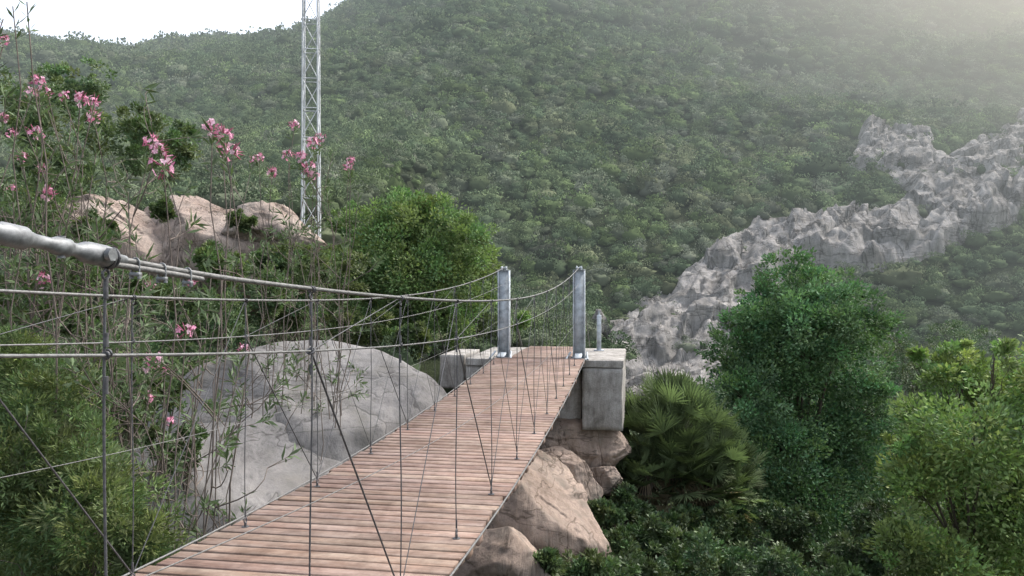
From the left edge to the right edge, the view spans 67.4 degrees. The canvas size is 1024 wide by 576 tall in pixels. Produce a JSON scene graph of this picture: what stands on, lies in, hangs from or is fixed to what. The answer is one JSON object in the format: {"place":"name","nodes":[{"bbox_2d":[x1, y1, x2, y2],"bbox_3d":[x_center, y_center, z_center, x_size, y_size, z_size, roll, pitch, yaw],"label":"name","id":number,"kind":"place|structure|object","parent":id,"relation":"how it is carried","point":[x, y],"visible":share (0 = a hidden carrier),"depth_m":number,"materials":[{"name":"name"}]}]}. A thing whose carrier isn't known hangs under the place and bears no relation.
{"place":"outdoors","nodes":[
{"label":"outdoors","id":0,"kind":"place"},
{"bbox_2d":[0,0,343,44],"label":"sky","id":1,"kind":"structure","parent":0,"point":[134,20],"materials":[{"name":"white"}]},
{"bbox_2d":[0,0,1023,566],"bbox_3d":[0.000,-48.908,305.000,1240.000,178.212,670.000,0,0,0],"label":"ground","id":2,"kind":"structure","parent":0,"point":[432,360],"depth_m":56.12,"materials":[{"name":"green plant"}]},
{"bbox_2d":[0,272,64,450],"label":"shrub","id":3,"kind":"object","parent":2,"relation":"on","point":[32,286],"visible":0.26,"depth_m":5.34,"materials":[{"name":"green plant"}]},
{"bbox_2d":[0,165,80,269],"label":"shrub","id":4,"kind":"object","parent":2,"relation":"on","point":[58,198],"visible":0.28,"depth_m":13.96,"materials":[{"name":"green plant"}]},
{"bbox_2d":[0,66,84,224],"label":"shrub","id":5,"kind":"object","parent":2,"relation":"on","point":[33,118],"visible":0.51,"depth_m":19.93,"materials":[{"name":"green plant"}]},
{"bbox_2d":[12,142,100,204],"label":"shrub","id":6,"kind":"object","parent":2,"relation":"on","point":[57,164],"visible":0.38,"depth_m":16.86,"materials":[{"name":"green plant"}]},
{"bbox_2d":[10,223,116,342],"bbox_3d":[-7.487,0.197,13.152,1.699,2.686,1.650,0,0,0],"label":"shrub","id":7,"kind":"object","parent":2,"relation":"on","point":[94,274],"visible":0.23,"depth_m":12.80,"materials":[{"name":"green plant"}]},
{"bbox_2d":[16,351,119,512],"bbox_3d":[-3.069,2.288,5.369,0.654,3.708,0.631,0,0,0],"label":"shrub","id":8,"kind":"object","parent":2,"relation":"on","point":[99,374],"visible":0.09,"depth_m":5.27,"materials":[{"name":"green plant"}]},
{"bbox_2d":[21,54,117,181],"bbox_3d":[-14.985,-5.023,26.089,3.325,5.702,1.885,0,0,0],"label":"shrub","id":9,"kind":"object","parent":2,"relation":"on","point":[89,88],"visible":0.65,"depth_m":25.85,"materials":[{"name":"green plant"}]},
{"bbox_2d":[0,0,139,575],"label":"oleander","id":10,"kind":"object","parent":2,"relation":"on","point":[6,42],"visible":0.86,"depth_m":4.32,"materials":[{"name":"green plant"}]},
{"bbox_2d":[36,286,124,442],"bbox_3d":[-5.019,1.324,9.041,1.002,2.750,0.942,0,0,0],"label":"shrub","id":11,"kind":"object","parent":2,"relation":"on","point":[70,326],"visible":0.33,"depth_m":8.93,"materials":[{"name":"green plant"}]},
{"bbox_2d":[0,74,174,575],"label":"oleander","id":12,"kind":"object","parent":2,"relation":"on","point":[43,268],"visible":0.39,"depth_m":5.15,"materials":[{"name":"green plant"}]},
{"bbox_2d":[72,208,118,306],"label":"shrub","id":13,"kind":"object","parent":2,"relation":"on","point":[114,224],"visible":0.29,"depth_m":14.03,"materials":[{"name":"green plant"}]},
{"bbox_2d":[0,322,191,575],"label":"shrub","id":14,"kind":"object","parent":2,"relation":"on","point":[71,546],"visible":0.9,"depth_m":4.07,"materials":[{"name":"green plant"}]},
{"bbox_2d":[37,194,165,306],"bbox_3d":[-7.781,-0.749,15.261,3.112,1.944,2.364,20,-6,-16],"label":"boulder","id":15,"kind":"object","parent":2,"relation":"on","point":[147,226],"visible":0.18,"depth_m":14.66,"materials":[{"name":"beige stone"}]},
{"bbox_2d":[80,379,155,468],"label":"shrub","id":16,"kind":"object","parent":2,"relation":"on","point":[123,418],"visible":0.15,"depth_m":6.42,"materials":[{"name":"green plant"}]},
{"bbox_2d":[65,100,186,200],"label":"shrub","id":17,"kind":"object","parent":2,"relation":"on","point":[134,151],"visible":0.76,"depth_m":22.00,"materials":[{"name":"green plant"}]},
{"bbox_2d":[23,233,275,535],"bbox_3d":[-2.854,1.762,6.314,2.283,4.474,2.248,0,0,0],"label":"oleander","id":18,"kind":"object","parent":2,"relation":"on","point":[163,411],"visible":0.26,"depth_m":6.16,"materials":[{"name":"green plant"}]},
{"bbox_2d":[1,81,305,575],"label":"oleander","id":19,"kind":"object","parent":2,"relation":"on","point":[161,360],"visible":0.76,"depth_m":4.60,"materials":[{"name":"green plant"}]},
{"bbox_2d":[112,268,206,351],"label":"shrub","id":20,"kind":"object","parent":2,"relation":"on","point":[133,284],"visible":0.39,"depth_m":11.90,"materials":[{"name":"green plant"}]},
{"bbox_2d":[114,116,205,194],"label":"shrub","id":21,"kind":"object","parent":2,"relation":"on","point":[183,148],"visible":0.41,"depth_m":23.88,"materials":[{"name":"green plant"}]},
{"bbox_2d":[130,360,191,446],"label":"shrub","id":22,"kind":"object","parent":2,"relation":"on","point":[177,388],"visible":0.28,"depth_m":7.24,"materials":[{"name":"green plant"}]},
{"bbox_2d":[148,195,177,324],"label":"shrub","id":23,"kind":"object","parent":2,"relation":"on","point":[158,209],"visible":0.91,"depth_m":14.11,"materials":[{"name":"green plant"}]},
{"bbox_2d":[140,422,210,512],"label":"shrub","id":24,"kind":"object","parent":2,"relation":"on","point":[153,436],"visible":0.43,"depth_m":6.21,"materials":[{"name":"green plant"}]},
{"bbox_2d":[146,285,257,370],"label":"shrub","id":25,"kind":"object","parent":2,"relation":"on","point":[232,319],"visible":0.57,"depth_m":9.32,"materials":[{"name":"green plant"}]},
{"bbox_2d":[131,396,279,556],"bbox_3d":[-2.243,2.651,5.621,1.297,3.760,1.377,0,0,21],"label":"oleander","id":26,"kind":"object","parent":2,"relation":"on","point":[211,505],"visible":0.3,"depth_m":5.45,"materials":[{"name":"green plant"}]},
{"bbox_2d":[91,422,342,573],"bbox_3d":[-2.499,2.414,7.410,3.061,2.105,2.455,13,3,-11],"label":"boulder","id":27,"kind":"object","parent":2,"relation":"on","point":[265,443],"visible":0.15,"depth_m":6.95,"materials":[{"name":"grey stone"}]},
{"bbox_2d":[191,239,251,355],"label":"shrub","id":28,"kind":"object","parent":2,"relation":"on","point":[202,250],"visible":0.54,"depth_m":11.25,"materials":[{"name":"green plant"}]},
{"bbox_2d":[169,396,281,433],"bbox_3d":[-2.260,2.299,8.196,3.143,2.188,2.461,14,7,-6],"label":"boulder","id":29,"kind":"object","parent":2,"relation":"on","point":[258,413],"visible":0.1,"depth_m":7.76,"materials":[{"name":"grey stone"}]},
{"bbox_2d":[144,195,317,316],"bbox_3d":[-6.027,-0.611,15.947,4.458,2.449,3.137,9,0,-3],"label":"boulder","id":30,"kind":"object","parent":2,"relation":"on","point":[199,206],"visible":0.09,"depth_m":14.79,"materials":[{"name":"beige stone"}]},
{"bbox_2d":[225,208,257,298],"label":"shrub","id":31,"kind":"object","parent":2,"relation":"on","point":[245,222],"visible":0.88,"depth_m":14.13,"materials":[{"name":"green plant"}]},
{"bbox_2d":[209,266,298,351],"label":"shrub","id":32,"kind":"object","parent":2,"relation":"on","point":[271,305],"visible":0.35,"depth_m":9.99,"materials":[{"name":"green plant"}]},
{"bbox_2d":[220,200,329,285],"bbox_3d":[-4.773,-0.788,15.650,2.353,1.780,2.242,13,-4,-17],"label":"boulder","id":33,"kind":"object","parent":2,"relation":"on","point":[252,208],"visible":0.29,"depth_m":14.74,"materials":[{"name":"beige stone"}]},
{"bbox_2d":[248,241,302,341],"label":"shrub","id":34,"kind":"object","parent":2,"relation":"on","point":[280,266],"visible":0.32,"depth_m":13.24,"materials":[{"name":"green plant"}]},
{"bbox_2d":[237,254,333,341],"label":"shrub","id":35,"kind":"object","parent":2,"relation":"on","point":[298,270],"visible":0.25,"depth_m":10.87,"materials":[{"name":"green plant"}]},
{"bbox_2d":[187,119,384,460],"bbox_3d":[-2.361,1.558,8.079,2.161,6.719,1.698,0,0,0],"label":"oleander","id":36,"kind":"object","parent":2,"relation":"on","point":[311,177],"visible":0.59,"depth_m":7.85,"materials":[{"name":"green plant"}]},
{"bbox_2d":[269,292,322,341],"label":"shrub","id":37,"kind":"object","parent":2,"relation":"on","point":[299,304],"visible":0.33,"depth_m":10.81,"materials":[{"name":"green plant"}]},
{"bbox_2d":[146,340,447,462],"bbox_3d":[-2.286,2.180,9.004,3.900,3.120,3.193,5,0,-3],"label":"boulder","id":38,"kind":"object","parent":2,"relation":"on","point":[354,434],"visible":0.21,"depth_m":8.35,"materials":[{"name":"grey stone"}]},
{"bbox_2d":[301,0,320,236],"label":"lattice mast","id":39,"kind":"object","parent":2,"relation":"on","point":[304,70],"visible":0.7,"depth_m":20.82,"materials":[{"name":"metal"}]},
{"bbox_2d":[265,228,371,339],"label":"shrub","id":40,"kind":"object","parent":2,"relation":"on","point":[355,286],"visible":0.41,"depth_m":12.23,"materials":[{"name":"green plant"}]},
{"bbox_2d":[322,296,395,348],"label":"shrub","id":41,"kind":"object","parent":2,"relation":"on","point":[366,339],"visible":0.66,"depth_m":11.82,"materials":[{"name":"green plant"}]},
{"bbox_2d":[312,184,501,355],"bbox_3d":[-2.004,-0.148,14.498,3.710,3.719,3.005,0,0,0],"label":"evergreen tree","id":42,"kind":"object","parent":2,"relation":"on","point":[405,267],"visible":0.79,"depth_m":14.09,"materials":[{"name":"green plant"}]},
{"bbox_2d":[389,320,435,359],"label":"shrub","id":43,"kind":"object","parent":2,"relation":"on","point":[408,333],"visible":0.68,"depth_m":11.23,"materials":[{"name":"green plant"}]},
{"bbox_2d":[377,276,512,345],"bbox_3d":[-1.353,0.755,17.067,3.428,2.393,1.822,0,0,19],"label":"evergreen tree","id":44,"kind":"object","parent":2,"relation":"on","point":[487,317],"visible":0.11,"depth_m":16.27,"materials":[{"name":"green plant"}]},
{"bbox_2d":[440,349,479,387],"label":"concrete block","id":45,"kind":"structure","parent":2,"relation":"on","point":[446,381],"depth_m":9.85,"materials":[{"name":"grey concrete"}]},
{"bbox_2d":[453,526,550,575],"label":"boulder","id":46,"kind":"object","parent":2,"relation":"on","point":[505,551],"visible":0.39,"depth_m":6.61,"materials":[{"name":"beige stone"}]},
{"bbox_2d":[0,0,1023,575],"bbox_3d":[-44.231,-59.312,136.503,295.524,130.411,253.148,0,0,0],"label":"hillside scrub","id":47,"kind":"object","parent":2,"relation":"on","point":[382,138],"visible":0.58,"depth_m":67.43,"materials":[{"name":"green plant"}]},
{"bbox_2d":[510,310,532,345],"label":"shrub","id":48,"kind":"object","parent":2,"relation":"on","point":[525,316],"visible":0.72,"depth_m":11.57,"materials":[{"name":"green plant"}]},
{"bbox_2d":[466,347,625,430],"bbox_3d":[0.536,1.381,10.423,1.990,1.000,1.926,0,0,10],"label":"concrete abutment","id":49,"kind":"object","parent":2,"relation":"on","point":[595,400],"visible":0.48,"depth_m":9.38,"materials":[{"name":"grey concrete"}]},
{"bbox_2d":[0,221,589,575],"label":"suspension footbridge","id":50,"kind":"object","parent":49,"relation":"on","point":[433,488],"visible":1,"depth_m":3.58,"materials":[{"name":"brown wood"}]},
{"bbox_2d":[594,311,603,350],"bbox_3d":[1.225,0.600,10.811,0.140,0.560,0.140,0,0,10],"label":"anchor post","id":51,"kind":"object","parent":49,"relation":"on","point":[598,332],"visible":1,"depth_m":10.78,"materials":[{"name":"grey metal"}]},
{"bbox_2d":[532,545,565,575],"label":"shrub","id":52,"kind":"object","parent":2,"relation":"on","point":[549,559],"visible":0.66,"depth_m":6.61,"materials":[{"name":"green plant"}]},
{"bbox_2d":[487,450,614,562],"bbox_3d":[0.305,2.379,8.191,1.506,1.070,2.074,18,2,-11],"label":"boulder","id":53,"kind":"object","parent":2,"relation":"on","point":[545,504],"visible":0.56,"depth_m":7.49,"materials":[{"name":"beige stone"}]},
{"bbox_2d":[539,446,603,500],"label":"boulder","id":54,"kind":"object","parent":53,"relation":"on","point":[578,467],"visible":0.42,"depth_m":8.77,"materials":[{"name":"beige stone"}]},
{"bbox_2d":[539,417,631,466],"bbox_3d":[0.805,2.112,9.834,1.440,1.009,0.992,12,-2,-11],"label":"boulder","id":55,"kind":"object","parent":2,"relation":"on","point":[594,448],"visible":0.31,"depth_m":9.45,"materials":[{"name":"beige stone"}]},
{"bbox_2d":[561,545,621,575],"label":"shrub","id":56,"kind":"object","parent":2,"relation":"on","point":[594,563],"visible":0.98,"depth_m":6.89,"materials":[{"name":"green plant"}]},
{"bbox_2d":[589,466,622,495],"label":"boulder","id":57,"kind":"object","parent":2,"relation":"on","point":[607,479],"visible":0.53,"depth_m":9.26,"materials":[{"name":"beige stone"}]},
{"bbox_2d":[587,496,628,529],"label":"shrub","id":58,"kind":"object","parent":2,"relation":"on","point":[606,512],"visible":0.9,"depth_m":8.50,"materials":[{"name":"green plant"}]},
{"bbox_2d":[601,526,646,559],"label":"shrub","id":59,"kind":"object","parent":2,"relation":"on","point":[618,538],"visible":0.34,"depth_m":7.68,"materials":[{"name":"green plant"}]},
{"bbox_2d":[610,481,657,524],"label":"shrub","id":60,"kind":"object","parent":2,"relation":"on","point":[629,503],"visible":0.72,"depth_m":9.18,"materials":[{"name":"green plant"}]},
{"bbox_2d":[603,539,675,575],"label":"shrub","id":61,"kind":"object","parent":2,"relation":"on","point":[634,564],"visible":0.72,"depth_m":7.44,"materials":[{"name":"green plant"}]},
{"bbox_2d":[610,511,674,556],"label":"shrub","id":62,"kind":"object","parent":2,"relation":"on","point":[643,530],"visible":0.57,"depth_m":8.65,"materials":[{"name":"green plant"}]},
{"bbox_2d":[611,431,686,511],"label":"shrub","id":63,"kind":"object","parent":2,"relation":"on","point":[644,482],"visible":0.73,"depth_m":9.88,"materials":[{"name":"green plant"}]},
{"bbox_2d":[651,501,707,555],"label":"shrub","id":64,"kind":"object","parent":2,"relation":"on","point":[678,515],"visible":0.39,"depth_m":9.44,"materials":[{"name":"green plant"}]},
{"bbox_2d":[623,366,750,516],"bbox_3d":[2.186,2.102,10.478,1.971,2.140,2.035,0,0,0],"label":"fan palm","id":65,"kind":"object","parent":2,"relation":"on","point":[669,407],"visible":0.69,"depth_m":9.97,"materials":[{"name":"green plant"}]},
{"bbox_2d":[660,525,749,575],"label":"shrub","id":66,"kind":"object","parent":2,"relation":"on","point":[675,554],"visible":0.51,"depth_m":8.23,"materials":[{"name":"green plant"}]},
{"bbox_2d":[664,420,767,522],"bbox_3d":[2.732,2.480,10.329,1.533,1.655,1.453,0,0,0],"label":"fan palm","id":67,"kind":"object","parent":2,"relation":"on","point":[750,477],"visible":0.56,"depth_m":10.00,"materials":[{"name":"green plant"}]},
{"bbox_2d":[696,512,755,561],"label":"shrub","id":68,"kind":"object","parent":2,"relation":"on","point":[742,537],"visible":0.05,"depth_m":10.86,"materials":[{"name":"green plant"}]},
{"bbox_2d":[700,499,760,557],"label":"shrub","id":69,"kind":"object","parent":2,"relation":"on","point":[722,520],"visible":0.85,"depth_m":9.61,"materials":[{"name":"green plant"}]},
{"bbox_2d":[682,522,810,575],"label":"shrub","id":70,"kind":"object","parent":2,"relation":"on","point":[697,553],"visible":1,"depth_m":7.73,"materials":[{"name":"green plant"}]},
{"bbox_2d":[757,499,822,563],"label":"shrub","id":71,"kind":"object","parent":2,"relation":"on","point":[777,526],"visible":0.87,"depth_m":10.19,"materials":[{"name":"green plant"}]},
{"bbox_2d":[691,244,912,566],"bbox_3d":[5.041,2.185,13.243,3.223,5.938,4.117,0,0,33],"label":"evergreen tree","id":72,"kind":"object","parent":2,"relation":"on","point":[799,445],"visible":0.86,"depth_m":12.84,"materials":[{"name":"green plant"}]},
{"bbox_2d":[745,545,867,575],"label":"shrub","id":73,"kind":"object","parent":2,"relation":"on","point":[834,571],"visible":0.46,"depth_m":7.95,"materials":[{"name":"green plant"}]},
{"bbox_2d":[591,108,1023,399],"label":"rocky outcrop","id":74,"kind":"object","parent":2,"relation":"on","point":[851,233],"visible":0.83,"depth_m":44.80,"materials":[{"name":"grey stone"}]},
{"bbox_2d":[805,530,887,575],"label":"shrub","id":75,"kind":"object","parent":2,"relation":"on","point":[851,552],"visible":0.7,"depth_m":8.30,"materials":[{"name":"green plant"}]},
{"bbox_2d":[842,490,900,561],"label":"shrub","id":76,"kind":"object","parent":2,"relation":"on","point":[863,518],"visible":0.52,"depth_m":10.08,"materials":[{"name":"green plant"}]},
{"bbox_2d":[886,131,896,136],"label":"outcrop rock","id":77,"kind":"object","parent":2,"relation":"on","point":[891,133],"visible":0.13,"depth_m":59.90,"materials":[{"name":"grey stone"}]},
{"bbox_2d":[866,355,950,505],"bbox_3d":[8.108,3.327,15.865,1.827,3.911,1.232,0,0,-20],"label":"shrub","id":78,"kind":"object","parent":2,"relation":"on","point":[909,387],"visible":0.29,"depth_m":15.75,"materials":[{"name":"green plant"}]},
{"bbox_2d":[872,323,947,394],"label":"shrub","id":79,"kind":"object","parent":2,"relation":"on","point":[899,356],"visible":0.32,"depth_m":21.92,"materials":[{"name":"green plant"}]},
{"bbox_2d":[883,413,946,501],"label":"shrub","id":80,"kind":"object","parent":2,"relation":"on","point":[898,438],"visible":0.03,"depth_m":14.06,"materials":[{"name":"green plant"}]},
{"bbox_2d":[860,331,1023,575],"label":"shrub","id":81,"kind":"object","parent":2,"relation":"on","point":[987,474],"visible":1,"depth_m":8.09,"materials":[{"name":"green plant"}]},
{"bbox_2d":[949,144,980,156],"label":"outcrop rock","id":82,"kind":"object","parent":2,"relation":"on","point":[971,150],"visible":0.4,"depth_m":54.88,"materials":[{"name":"grey stone"}]},
{"bbox_2d":[924,318,1008,395],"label":"shrub","id":83,"kind":"object","parent":2,"relation":"on","point":[963,332],"visible":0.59,"depth_m":23.85,"materials":[{"name":"green plant"}]}
]}

